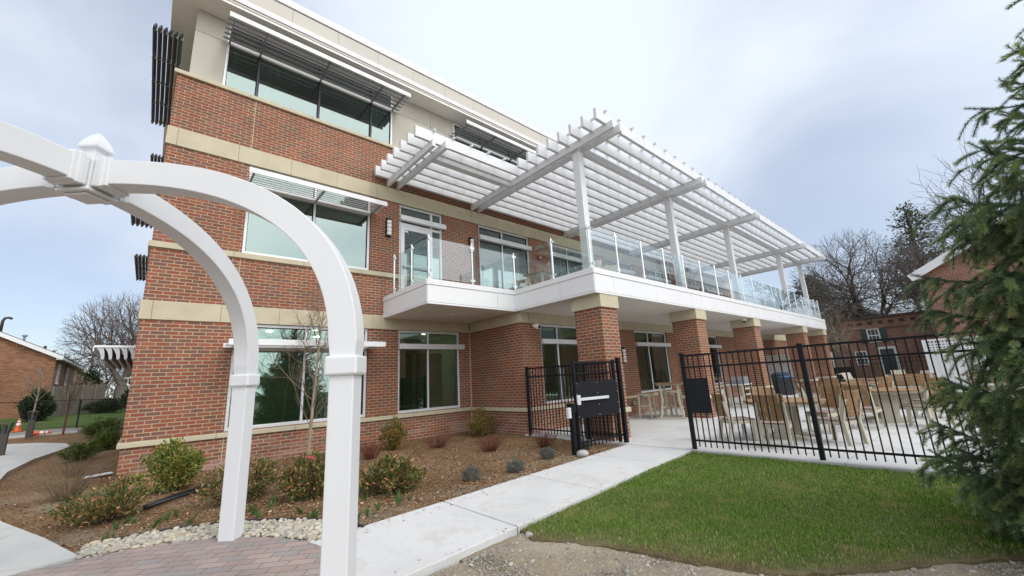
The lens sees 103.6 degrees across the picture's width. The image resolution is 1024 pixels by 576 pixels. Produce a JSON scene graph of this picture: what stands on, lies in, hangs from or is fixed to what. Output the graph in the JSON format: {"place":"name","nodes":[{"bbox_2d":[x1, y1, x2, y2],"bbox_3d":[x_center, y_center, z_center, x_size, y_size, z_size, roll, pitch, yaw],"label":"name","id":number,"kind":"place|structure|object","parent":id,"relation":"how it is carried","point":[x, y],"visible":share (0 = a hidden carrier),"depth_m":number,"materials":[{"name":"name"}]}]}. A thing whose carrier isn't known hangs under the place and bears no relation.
{"place":"outdoors","nodes":[
{"label":"outdoors","id":0,"kind":"place"},
{"bbox_2d":[0,443,76,575],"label":"path","id":1,"kind":"structure","parent":0,"point":[21,551],"depth_m":4.41,"materials":[{"name":"concrete"}]},
{"bbox_2d":[0,422,14,455],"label":"bollard light","id":2,"kind":"object","parent":1,"relation":"on","point":[4,435],"visible":1,"depth_m":12.79,"materials":[{"name":"grey metal"}]},
{"bbox_2d":[11,537,320,575],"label":"plaza","id":3,"kind":"structure","parent":0,"point":[256,556],"depth_m":3.67,"materials":[{"name":"brick"}]},
{"bbox_2d":[0,121,366,575],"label":"garden arbor","id":4,"kind":"object","parent":3,"relation":"on","point":[91,173],"visible":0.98,"depth_m":2.93,"materials":[{"name":"white plastic"}]},
{"bbox_2d":[75,517,321,559],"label":"river pebbles","id":5,"kind":"object","parent":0,"point":[306,530],"visible":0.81,"depth_m":4.26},
{"bbox_2d":[101,518,363,541],"bbox_3d":[-3.004,2.678,4.524,2.838,0.024,0.470,-3,-13,-1],"label":"garden edging","id":6,"kind":"object","parent":5,"relation":"on","point":[260,519],"visible":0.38,"depth_m":4.64,"materials":[{"name":"black plastic"}]},
{"bbox_2d":[0,430,622,551],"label":"mulch bed","id":7,"kind":"object","parent":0,"point":[28,497],"visible":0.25,"depth_m":6.84,"materials":[{"name":"brown wood"}]},
{"bbox_2d":[25,411,39,437],"bbox_3d":[-21.154,6.001,17.741,0.320,1.120,0.320,8,-17,-41],"label":"bollard light","id":8,"kind":"object","parent":7,"relation":"on","point":[30,427],"visible":1,"depth_m":17.68,"materials":[{"name":"grey metal"}]},
{"bbox_2d":[15,455,116,501],"bbox_3d":[-7.413,3.213,6.737,1.202,0.620,1.155,8,-17,-41],"label":"dry grass clump","id":9,"kind":"object","parent":7,"relation":"on","point":[63,489],"visible":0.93,"depth_m":6.69,"materials":[{"name":"brown plant"}]},
{"bbox_2d":[49,449,98,476],"bbox_3d":[-9.677,3.903,8.948,0.800,0.500,0.853,-12,-16,34],"label":"dry grass clump","id":10,"kind":"object","parent":7,"relation":"on","point":[73,469],"visible":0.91,"depth_m":8.88,"materials":[{"name":"brown plant"}]},
{"bbox_2d":[56,440,104,462],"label":"boxwood","id":11,"kind":"object","parent":7,"relation":"on","point":[80,450],"visible":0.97,"depth_m":11.02,"materials":[{"name":"green plant"}]},
{"bbox_2d":[38,471,160,527],"bbox_3d":[-5.443,2.822,5.397,1.148,0.635,0.983,8,-17,-41],"label":"evergreen shrub","id":12,"kind":"object","parent":7,"relation":"on","point":[119,497],"visible":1,"depth_m":5.29,"materials":[{"name":"green plant"}]},
{"bbox_2d":[75,416,123,437],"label":"boxwood","id":13,"kind":"object","parent":7,"relation":"on","point":[93,428],"visible":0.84,"depth_m":17.85,"materials":[{"name":"green plant"}]},
{"bbox_2d":[86,428,120,450],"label":"boxwood","id":14,"kind":"object","parent":7,"relation":"on","point":[110,439],"visible":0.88,"depth_m":13.39,"materials":[{"name":"green plant"}]},
{"bbox_2d":[129,436,208,494],"bbox_3d":[-5.818,3.028,6.866,1.071,0.925,0.862,8,-17,-41],"label":"pieris shrub","id":15,"kind":"object","parent":7,"relation":"on","point":[176,461],"visible":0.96,"depth_m":6.81,"materials":[{"name":"green plant"}]},
{"bbox_2d":[143,489,202,508],"bbox_3d":[-5.080,3.199,6.182,0.072,0.068,1.009,-6,-13,13],"label":"pipe","id":16,"kind":"object","parent":7,"relation":"on","point":[165,500],"visible":0.64,"depth_m":6.00,"materials":[{"name":"black plastic"}]},
{"bbox_2d":[143,483,211,506],"bbox_3d":[-5.213,3.275,6.489,0.116,0.069,1.513,-4,-13,4],"label":"pipe","id":17,"kind":"object","parent":7,"relation":"on","point":[188,490],"visible":0.47,"depth_m":6.38,"materials":[{"name":"black plastic"}]},
{"bbox_2d":[189,454,285,504],"bbox_3d":[-3.999,2.811,5.994,1.270,0.671,1.007,8,-17,-41],"label":"evergreen shrub","id":18,"kind":"object","parent":7,"relation":"on","point":[260,477],"visible":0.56,"depth_m":5.92,"materials":[{"name":"green plant"}]},
{"bbox_2d":[260,276,329,460],"bbox_3d":[-4.511,1.599,9.172,1.936,4.426,1.780,-5,-13,10],"label":"sapling","id":19,"kind":"object","parent":7,"relation":"on","point":[315,380],"visible":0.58,"depth_m":9.03,"materials":[{"name":"brown plant"}]},
{"bbox_2d":[272,448,324,502],"bbox_3d":[-2.914,2.687,5.814,0.850,0.714,0.708,1,-13,-17],"label":"evergreen shrub","id":20,"kind":"object","parent":7,"relation":"on","point":[289,476],"visible":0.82,"depth_m":5.67,"materials":[{"name":"green plant"}]},
{"bbox_2d":[359,439,385,459],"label":"red twig shrub","id":21,"kind":"object","parent":7,"relation":"on","point":[367,454],"visible":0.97,"depth_m":8.58,"materials":[{"name":"red plant"}]},
{"bbox_2d":[376,416,407,449],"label":"pieris shrub","id":22,"kind":"object","parent":7,"relation":"on","point":[397,433],"visible":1,"depth_m":9.73,"materials":[{"name":"green plant"}]},
{"bbox_2d":[358,453,427,496],"bbox_3d":[-1.757,2.717,5.879,0.954,0.623,0.924,-6,-13,12],"label":"evergreen shrub","id":23,"kind":"object","parent":7,"relation":"on","point":[386,469],"visible":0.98,"depth_m":5.72,"materials":[{"name":"green plant"}]},
{"bbox_2d":[418,430,455,447],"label":"red twig shrub","id":24,"kind":"object","parent":7,"relation":"on","point":[442,444],"visible":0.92,"depth_m":9.66,"materials":[{"name":"red plant"}]},
{"bbox_2d":[461,464,482,481],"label":"lavender","id":25,"kind":"object","parent":7,"relation":"on","point":[470,474],"visible":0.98,"depth_m":6.28,"materials":[{"name":"grey plant"}]},
{"bbox_2d":[466,405,495,436],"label":"pieris shrub","id":26,"kind":"object","parent":7,"relation":"on","point":[478,427],"visible":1,"depth_m":11.40,"materials":[{"name":"green plant"}]},
{"bbox_2d":[469,432,506,451],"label":"red twig shrub","id":27,"kind":"object","parent":7,"relation":"on","point":[493,448],"visible":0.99,"depth_m":8.84,"materials":[{"name":"red plant"}]},
{"bbox_2d":[505,456,525,472],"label":"lavender","id":28,"kind":"object","parent":7,"relation":"on","point":[518,465],"visible":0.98,"depth_m":6.70,"materials":[{"name":"grey plant"}]},
{"bbox_2d":[530,428,559,447],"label":"red twig shrub","id":29,"kind":"object","parent":7,"relation":"on","point":[544,443],"visible":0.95,"depth_m":8.90,"materials":[{"name":"red plant"}]},
{"bbox_2d":[538,446,555,459],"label":"lavender","id":30,"kind":"object","parent":7,"relation":"on","point":[548,453],"visible":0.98,"depth_m":7.55,"materials":[{"name":"grey plant"}]},
{"bbox_2d":[571,360,622,449],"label":"metal gate","id":31,"kind":"structure","parent":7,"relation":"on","point":[596,398],"depth_m":8.48,"materials":[{"name":"metal"}]},
{"bbox_2d":[0,381,919,433],"bbox_3d":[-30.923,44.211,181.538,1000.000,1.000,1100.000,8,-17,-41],"label":"ground","id":32,"kind":"structure","parent":0,"point":[45,426],"depth_m":25.31,"materials":[{"name":"soil"}]},
{"bbox_2d":[15,384,58,421],"bbox_3d":[-30.241,7.378,25.691,1.851,2.434,1.851,-4,-13,3],"label":"evergreen bush","id":33,"kind":"object","parent":32,"relation":"on","point":[46,398],"visible":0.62,"depth_m":25.48,"materials":[{"name":"green plant"}]},
{"bbox_2d":[19,357,65,412],"bbox_3d":[-26.605,5.754,22.682,1.955,4.024,1.759,8,-17,-41],"label":"young tree","id":34,"kind":"object","parent":32,"relation":"on","point":[39,387],"visible":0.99,"depth_m":22.61,"materials":[{"name":"brown plant"}]},
{"bbox_2d":[0,331,84,418],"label":"townhouse","id":35,"kind":"structure","parent":32,"relation":"on","point":[15,352],"depth_m":28.43,"materials":[{"name":"brick"}]},
{"bbox_2d":[0,398,127,430],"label":"chain link fence","id":36,"kind":"object","parent":32,"relation":"on","point":[22,410],"visible":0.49,"depth_m":21.82,"materials":[{"name":"black metal"}]},
{"bbox_2d":[57,374,87,434],"bbox_3d":[-21.094,5.546,19.280,1.326,2.918,1.311,-1,-13,-9],"label":"young tree","id":37,"kind":"object","parent":32,"relation":"on","point":[69,404],"visible":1,"depth_m":19.25,"materials":[{"name":"brown plant"}]},
{"bbox_2d":[47,384,109,417],"bbox_3d":[-32.460,8.366,30.350,0.147,2.276,5.859,1,-13,-16],"label":"wooden fence","id":38,"kind":"object","parent":32,"relation":"on","point":[95,390],"visible":0.55,"depth_m":30.03,"materials":[{"name":"grey wood"}]},
{"bbox_2d":[79,363,101,385],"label":"evergreen bush","id":39,"kind":"object","parent":32,"relation":"on","point":[93,376],"visible":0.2,"depth_m":33.93,"materials":[{"name":"green plant"}]},
{"bbox_2d":[51,289,143,409],"bbox_3d":[-34.604,5.526,35.958,8.768,10.830,8.840,8,-17,-41],"label":"bare tree","id":40,"kind":"object","parent":32,"relation":"on","point":[121,386],"visible":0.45,"depth_m":34.82,"materials":[{"name":"grey plant"}]},
{"bbox_2d":[78,396,126,413],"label":"evergreen bush","id":41,"kind":"object","parent":32,"relation":"on","point":[107,404],"visible":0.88,"depth_m":30.24,"materials":[{"name":"green plant"}]},
{"bbox_2d":[82,360,123,397],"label":"bare tree","id":42,"kind":"object","parent":32,"relation":"on","point":[106,376],"visible":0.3,"depth_m":76.95,"materials":[{"name":"grey plant"}]},
{"bbox_2d":[92,0,789,485],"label":"care building","id":43,"kind":"structure","parent":32,"relation":"on","point":[314,118],"depth_m":11.49,"materials":[{"name":"brick"}]},
{"bbox_2d":[224,324,367,431],"bbox_3d":[-5.169,2.135,10.024,3.100,2.355,0.110,8,-17,-41],"label":"window","id":44,"kind":"structure","parent":43,"relation":"in","point":[301,421],"depth_m":9.83,"materials":[{"name":"metal"}]},
{"bbox_2d":[242,166,370,269],"bbox_3d":[-5.387,-1.767,10.910,3.090,2.300,0.110,8,-17,-41],"label":"window","id":45,"kind":"structure","parent":43,"relation":"in","point":[349,231],"depth_m":11.05,"materials":[{"name":"glass"}]},
{"bbox_2d":[222,25,392,144],"bbox_3d":[-5.703,-5.724,11.903,4.540,1.990,0.110,8,-17,-41],"label":"window","id":46,"kind":"structure","parent":43,"relation":"in","point":[246,72],"depth_m":11.62,"materials":[{"name":"glass"}]},
{"bbox_2d":[400,225,431,289],"bbox_3d":[-2.989,-0.762,12.662,1.040,2.395,0.178,8,-17,-41],"label":"door","id":47,"kind":"structure","parent":43,"relation":"in","point":[410,236],"depth_m":12.72,"materials":[{"name":"glass"}]},
{"bbox_2d":[398,330,459,413],"bbox_3d":[-2.528,2.512,12.313,2.130,2.355,0.110,8,-17,-41],"label":"window","id":48,"kind":"structure","parent":43,"relation":"in","point":[426,333],"depth_m":12.32,"materials":[{"name":"metal"}]},
{"bbox_2d":[453,123,525,165],"bbox_3d":[-0.504,-4.982,16.409,4.500,1.990,0.110,8,-17,-41],"label":"window","id":49,"kind":"structure","parent":43,"relation":"in","point":[455,126],"depth_m":16.04,"materials":[{"name":"glass"}]},
{"bbox_2d":[478,225,529,289],"bbox_3d":[-0.269,-0.671,15.245,2.520,3.055,0.110,8,-17,-41],"label":"window","id":50,"kind":"structure","parent":43,"relation":"in","point":[496,262],"depth_m":15.20,"materials":[{"name":"glass"}]},
{"bbox_2d":[540,324,575,403],"bbox_3d":[1.728,2.363,12.725,2.370,2.335,0.110,8,-17,-41],"label":"window","id":51,"kind":"structure","parent":43,"relation":"in","point":[555,327],"depth_m":12.44,"materials":[{"name":"metal"}]},
{"bbox_2d":[550,244,581,278],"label":"window","id":52,"kind":"structure","parent":43,"relation":"in","point":[562,267],"depth_m":17.70,"materials":[{"name":"glass"}]},
{"bbox_2d":[383,267,826,334],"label":"balcony","id":53,"kind":"structure","parent":43,"relation":"attached to","point":[643,300],"depth_m":11.31,"materials":[{"name":"concrete"}]},
{"bbox_2d":[523,270,556,284],"bbox_3d":[1.008,0.079,13.910,0.875,1.095,0.880,-12,-16,35],"label":"bar table","id":54,"kind":"object","parent":53,"relation":"on","point":[538,276],"visible":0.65,"depth_m":13.84,"materials":[{"name":"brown wood"}]},
{"bbox_2d":[375,107,825,316],"bbox_3d":[7.766,-0.898,18.189,26.280,4.185,6.140,8,-17,-41],"label":"pergola","id":55,"kind":"object","parent":53,"relation":"on","point":[571,187],"visible":0.91,"depth_m":14.13,"materials":[{"name":"white plastic"}]},
{"bbox_2d":[392,223,820,318],"bbox_3d":[8.698,0.024,16.288,25.670,1.185,4.294,4,-15,-30],"label":"glass railing","id":56,"kind":"object","parent":53,"relation":"on","point":[591,263],"visible":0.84,"depth_m":11.64,"materials":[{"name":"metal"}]},
{"bbox_2d":[603,258,631,274],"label":"window","id":57,"kind":"structure","parent":43,"relation":"in","point":[610,262],"depth_m":20.51,"materials":[{"name":"glass"}]},
{"bbox_2d":[634,331,671,392],"bbox_3d":[5.574,2.912,16.059,2.430,2.335,0.110,8,-17,-41],"label":"window","id":58,"kind":"structure","parent":43,"relation":"in","point":[645,333],"depth_m":16.11,"materials":[{"name":"metal"}]},
{"bbox_2d":[566,403,577,454],"bbox_3d":[1.174,2.805,7.912,0.225,1.035,0.140,8,-17,-41],"label":"latch post","id":59,"kind":"object","parent":32,"relation":"on","point":[571,410],"visible":0.89,"depth_m":7.91,"materials":[{"name":"black metal"}]},
{"bbox_2d":[525,357,628,442],"bbox_3d":[1.450,2.797,9.943,0.101,1.922,2.994,9,-18,-42],"label":"metal fence","id":60,"kind":"object","parent":32,"relation":"on","point":[625,435],"visible":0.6,"depth_m":10.07,"materials":[{"name":"black metal"}]},
{"bbox_2d":[571,293,630,440],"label":"brick column","id":61,"kind":"structure","parent":32,"relation":"on","point":[597,329],"depth_m":9.72,"materials":[{"name":"brick"}]},
{"bbox_2d":[669,309,718,417],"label":"brick column","id":62,"kind":"structure","parent":32,"relation":"on","point":[690,331],"depth_m":12.98,"materials":[{"name":"brick"}]},
{"bbox_2d":[730,318,772,398],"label":"brick column","id":63,"kind":"structure","parent":32,"relation":"on","point":[747,334],"depth_m":16.30,"materials":[{"name":"brick"}]},
{"bbox_2d":[783,326,818,392],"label":"brick column","id":64,"kind":"structure","parent":32,"relation":"on","point":[795,335],"depth_m":20.95,"materials":[{"name":"brick"}]},
{"bbox_2d":[780,271,852,314],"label":"tree","id":65,"kind":"object","parent":32,"relation":"on","point":[793,300],"visible":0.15,"depth_m":57.03,"materials":[{"name":"green plant"}]},
{"bbox_2d":[807,329,836,385],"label":"brick column","id":66,"kind":"structure","parent":32,"relation":"on","point":[816,336],"depth_m":23.60,"materials":[{"name":"brick"}]},
{"bbox_2d":[814,301,859,381],"bbox_3d":[20.780,3.567,25.709,2.888,5.763,2.943,8,-17,-41],"label":"bare tree","id":67,"kind":"object","parent":32,"relation":"on","point":[841,338],"visible":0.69,"depth_m":25.59,"materials":[{"name":"brown plant"}]},
{"bbox_2d":[813,303,879,366],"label":"house","id":68,"kind":"structure","parent":32,"relation":"on","point":[838,362],"depth_m":48.52,"materials":[{"name":"brick"}]},
{"bbox_2d":[787,226,923,327],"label":"bare tree","id":69,"kind":"object","parent":32,"relation":"on","point":[851,287],"visible":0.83,"depth_m":43.92,"materials":[{"name":"brown plant"}]},
{"bbox_2d":[837,310,942,381],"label":"brick building","id":70,"kind":"structure","parent":32,"relation":"on","point":[886,326],"depth_m":29.13,"materials":[{"name":"brown brick"}]},
{"bbox_2d":[866,328,881,342],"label":"window","id":71,"kind":"structure","parent":70,"relation":"in","point":[874,333],"depth_m":29.68,"materials":[{"name":"white wood"}]},
{"bbox_2d":[879,348,899,374],"bbox_3d":[27.015,5.423,28.801,0.019,2.150,0.750,8,-17,-41],"label":"door","id":72,"kind":"structure","parent":70,"relation":"in","point":[882,351],"depth_m":28.84,"materials":[{"name":"black glass"}]},
{"bbox_2d":[872,230,931,311],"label":"bare tree","id":73,"kind":"object","parent":32,"relation":"on","point":[901,245],"visible":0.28,"depth_m":43.07,"materials":[{"name":"brown plant"}]},
{"bbox_2d":[853,356,954,385],"bbox_3d":[22.557,4.032,19.876,0.082,1.672,8.882,8,-17,-41],"label":"metal fence","id":74,"kind":"object","parent":32,"relation":"on","point":[905,361],"visible":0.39,"depth_m":21.98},
{"bbox_2d":[832,360,854,380],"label":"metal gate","id":75,"kind":"structure","parent":74,"relation":"attached to","point":[842,370],"depth_m":23.44,"materials":[{"name":"metal"}]},
{"bbox_2d":[876,200,948,300],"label":"cedar tree","id":76,"kind":"object","parent":32,"relation":"on","point":[909,223],"visible":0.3,"depth_m":53.25,"materials":[{"name":"green plant"}]},
{"bbox_2d":[889,235,940,310],"bbox_3d":[40.433,1.289,38.772,4.920,13.900,4.843,-4,-13,2],"label":"bare tree","id":77,"kind":"object","parent":32,"relation":"on","point":[916,260],"visible":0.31,"depth_m":39.83,"materials":[{"name":"brown plant"}]},
{"bbox_2d":[905,142,1022,271],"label":"bare tree","id":78,"kind":"object","parent":32,"relation":"on","point":[984,195],"visible":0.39,"depth_m":18.26,"materials":[{"name":"brown plant"}]},
{"bbox_2d":[907,218,1021,383],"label":"gabled house","id":79,"kind":"structure","parent":32,"relation":"on","point":[936,267],"depth_m":22.97,"materials":[{"name":"brick"}]},
{"bbox_2d":[913,180,1017,263],"bbox_3d":[41.248,-1.257,35.051,7.608,17.112,7.687,8,-17,-41],"label":"bare tree","id":80,"kind":"object","parent":32,"relation":"on","point":[937,234],"visible":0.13,"depth_m":37.06,"materials":[{"name":"brown plant"}]},
{"bbox_2d":[312,444,691,575],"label":"walkway","id":81,"kind":"structure","parent":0,"point":[438,536],"depth_m":4.53,"materials":[{"name":"concrete"}]},
{"bbox_2d":[0,0,1023,397],"label":"sky","id":82,"kind":"structure","parent":0,"point":[820,116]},
{"bbox_2d":[429,533,1023,575],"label":"soil apron","id":83,"kind":"object","parent":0,"point":[537,550],"visible":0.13,"depth_m":3.31,"materials":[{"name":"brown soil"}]},
{"bbox_2d":[900,0,1023,545],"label":"spruce tree","id":84,"kind":"object","parent":83,"relation":"on","point":[1001,419],"visible":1,"depth_m":3.35,"materials":[{"name":"green plant"}]},
{"bbox_2d":[520,450,1023,575],"bbox_3d":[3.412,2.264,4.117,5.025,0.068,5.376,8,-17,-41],"label":"lawn grass","id":85,"kind":"structure","parent":0,"point":[938,504],"depth_m":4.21,"materials":[{"name":"green plant"}]},
{"bbox_2d":[522,523,1023,575],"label":"dry grass","id":86,"kind":"structure","parent":0,"point":[679,550],"depth_m":3.25,"materials":[{"name":"plant"}]},
{"bbox_2d":[525,386,1022,475],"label":"patio","id":87,"kind":"structure","parent":0,"point":[647,430],"depth_m":8.07,"materials":[{"name":"concrete"}]},
{"bbox_2d":[637,393,656,418],"bbox_3d":[4.462,3.900,13.364,0.467,0.766,0.467,-13,-16,37],"label":"bar stool","id":88,"kind":"object","parent":87,"relation":"on","point":[649,405],"visible":0.99,"depth_m":13.33,"materials":[{"name":"beige wood"}]},
{"bbox_2d":[657,392,677,415],"bbox_3d":[5.302,3.946,13.768,0.467,0.766,0.467,-15,-17,42],"label":"bar stool","id":89,"kind":"object","parent":87,"relation":"on","point":[669,402],"visible":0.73,"depth_m":13.71,"materials":[{"name":"beige wood"}]},
{"bbox_2d":[653,382,687,418],"bbox_3d":[5.127,3.583,12.880,0.875,1.095,0.880,-10,-15,29],"label":"bar table","id":90,"kind":"object","parent":87,"relation":"on","point":[666,416],"visible":0.91,"depth_m":12.73,"materials":[{"name":"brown wood"}]},
{"bbox_2d":[710,393,759,441],"bbox_3d":[4.610,2.671,8.396,0.674,0.948,0.474,-3,-13,0],"label":"dining chair","id":91,"kind":"object","parent":87,"relation":"on","point":[734,420],"visible":0.8,"depth_m":8.25,"materials":[{"name":"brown wood"}]},
{"bbox_2d":[727,376,752,407],"bbox_3d":[8.569,3.890,15.092,0.920,1.120,0.560,8,-17,-41],"label":"barbecue grill","id":92,"kind":"object","parent":87,"relation":"on","point":[739,380],"visible":0.65,"depth_m":14.95,"materials":[{"name":"grey metal"}]},
{"bbox_2d":[752,387,773,426],"bbox_3d":[6.049,2.844,9.500,0.474,0.948,0.674,-7,-13,16],"label":"dining chair","id":93,"kind":"object","parent":87,"relation":"on","point":[767,390],"visible":0.12,"depth_m":9.85,"materials":[{"name":"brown wood"}]},
{"bbox_2d":[753,394,797,449],"bbox_3d":[4.859,2.444,7.459,0.474,0.948,0.674,-14,-17,39],"label":"dining chair","id":94,"kind":"object","parent":87,"relation":"on","point":[772,415],"visible":0.8,"depth_m":7.32,"materials":[{"name":"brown wood"}]},
{"bbox_2d":[766,354,793,388],"bbox_3d":[15.739,5.021,23.894,0.130,2.060,2.130,8,-17,-41],"label":"lattice screen","id":95,"kind":"object","parent":87,"relation":"on","point":[777,368],"visible":0.26,"depth_m":23.90,"materials":[{"name":"white plastic"}]},
{"bbox_2d":[742,397,825,440],"bbox_3d":[5.693,2.705,8.377,1.480,0.745,1.472,8,-17,-41],"label":"round table","id":96,"kind":"object","parent":87,"relation":"on","point":[794,419],"visible":0.56,"depth_m":8.20,"materials":[{"name":"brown wood"}]},
{"bbox_2d":[775,375,795,394],"bbox_3d":[13.760,4.866,20.214,0.740,0.940,0.740,8,-17,-41],"label":"waste bin","id":97,"kind":"object","parent":87,"relation":"on","point":[787,383],"visible":0.78,"depth_m":20.01,"materials":[{"name":"grey plastic"}]},
{"bbox_2d":[806,386,848,433],"bbox_3d":[6.829,2.641,8.797,0.674,0.948,0.474,2,-14,-21],"label":"dining chair","id":98,"kind":"object","parent":87,"relation":"on","point":[830,396],"visible":0.64,"depth_m":8.84,"materials":[{"name":"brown wood"}]},
{"bbox_2d":[818,390,869,445],"bbox_3d":[6.064,2.380,7.469,0.474,0.948,0.674,1,-14,-19],"label":"dining chair","id":99,"kind":"object","parent":87,"relation":"on","point":[849,406],"visible":0.74,"depth_m":7.26,"materials":[{"name":"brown wood"}]},
{"bbox_2d":[842,385,885,429],"bbox_3d":[7.826,2.624,8.965,0.674,0.948,0.474,6,-16,-35],"label":"dining chair","id":100,"kind":"object","parent":87,"relation":"on","point":[864,392],"visible":0.57,"depth_m":8.78,"materials":[{"name":"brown wood"}]},
{"bbox_2d":[867,376,893,406],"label":"dining chair","id":101,"kind":"object","parent":87,"relation":"on","point":[881,382],"visible":0.18,"depth_m":12.21,"materials":[{"name":"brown wood"}]},
{"bbox_2d":[864,388,923,422],"bbox_3d":[9.049,2.841,9.782,1.472,0.745,1.480,-10,-14,27],"label":"round table","id":102,"kind":"object","parent":87,"relation":"on","point":[886,404],"visible":0.58,"depth_m":9.51,"materials":[{"name":"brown wood"}]},
{"bbox_2d":[885,373,934,387],"bbox_3d":[14.050,3.497,14.209,0.561,0.906,1.350,8,-17,-41],"label":"slat bench","id":103,"kind":"object","parent":87,"relation":"on","point":[920,377],"visible":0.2,"depth_m":14.36,"materials":[{"name":"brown wood"}]},
{"bbox_2d":[905,382,957,428],"bbox_3d":[8.944,2.491,8.651,0.474,0.948,0.674,-4,-13,3],"label":"dining chair","id":104,"kind":"object","parent":87,"relation":"on","point":[916,408],"visible":0.38,"depth_m":8.47,"materials":[{"name":"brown wood"}]},
{"bbox_2d":[911,377,951,418],"bbox_3d":[10.379,2.715,9.979,0.674,0.948,0.474,0,-13,-12],"label":"dining chair","id":105,"kind":"object","parent":87,"relation":"on","point":[917,401],"visible":0.32,"depth_m":10.06,"materials":[{"name":"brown wood"}]},
{"bbox_2d":[896,388,1020,408],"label":"stone wall","id":106,"kind":"structure","parent":87,"relation":"on","point":[904,397],"depth_m":11.84,"materials":[{"name":"beige stone"}]},
{"bbox_2d":[921,336,1023,387],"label":"lattice screen","id":107,"kind":"object","parent":87,"relation":"on","point":[941,369],"visible":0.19,"depth_m":15.05,"materials":[{"name":"white plastic"}]},
{"bbox_2d":[679,331,1020,466],"bbox_3d":[5.390,1.622,5.661,0.098,1.887,6.024,8,-17,-41],"label":"metal fence","id":108,"kind":"object","parent":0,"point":[697,395],"visible":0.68,"depth_m":6.42,"materials":[{"name":"black metal"}]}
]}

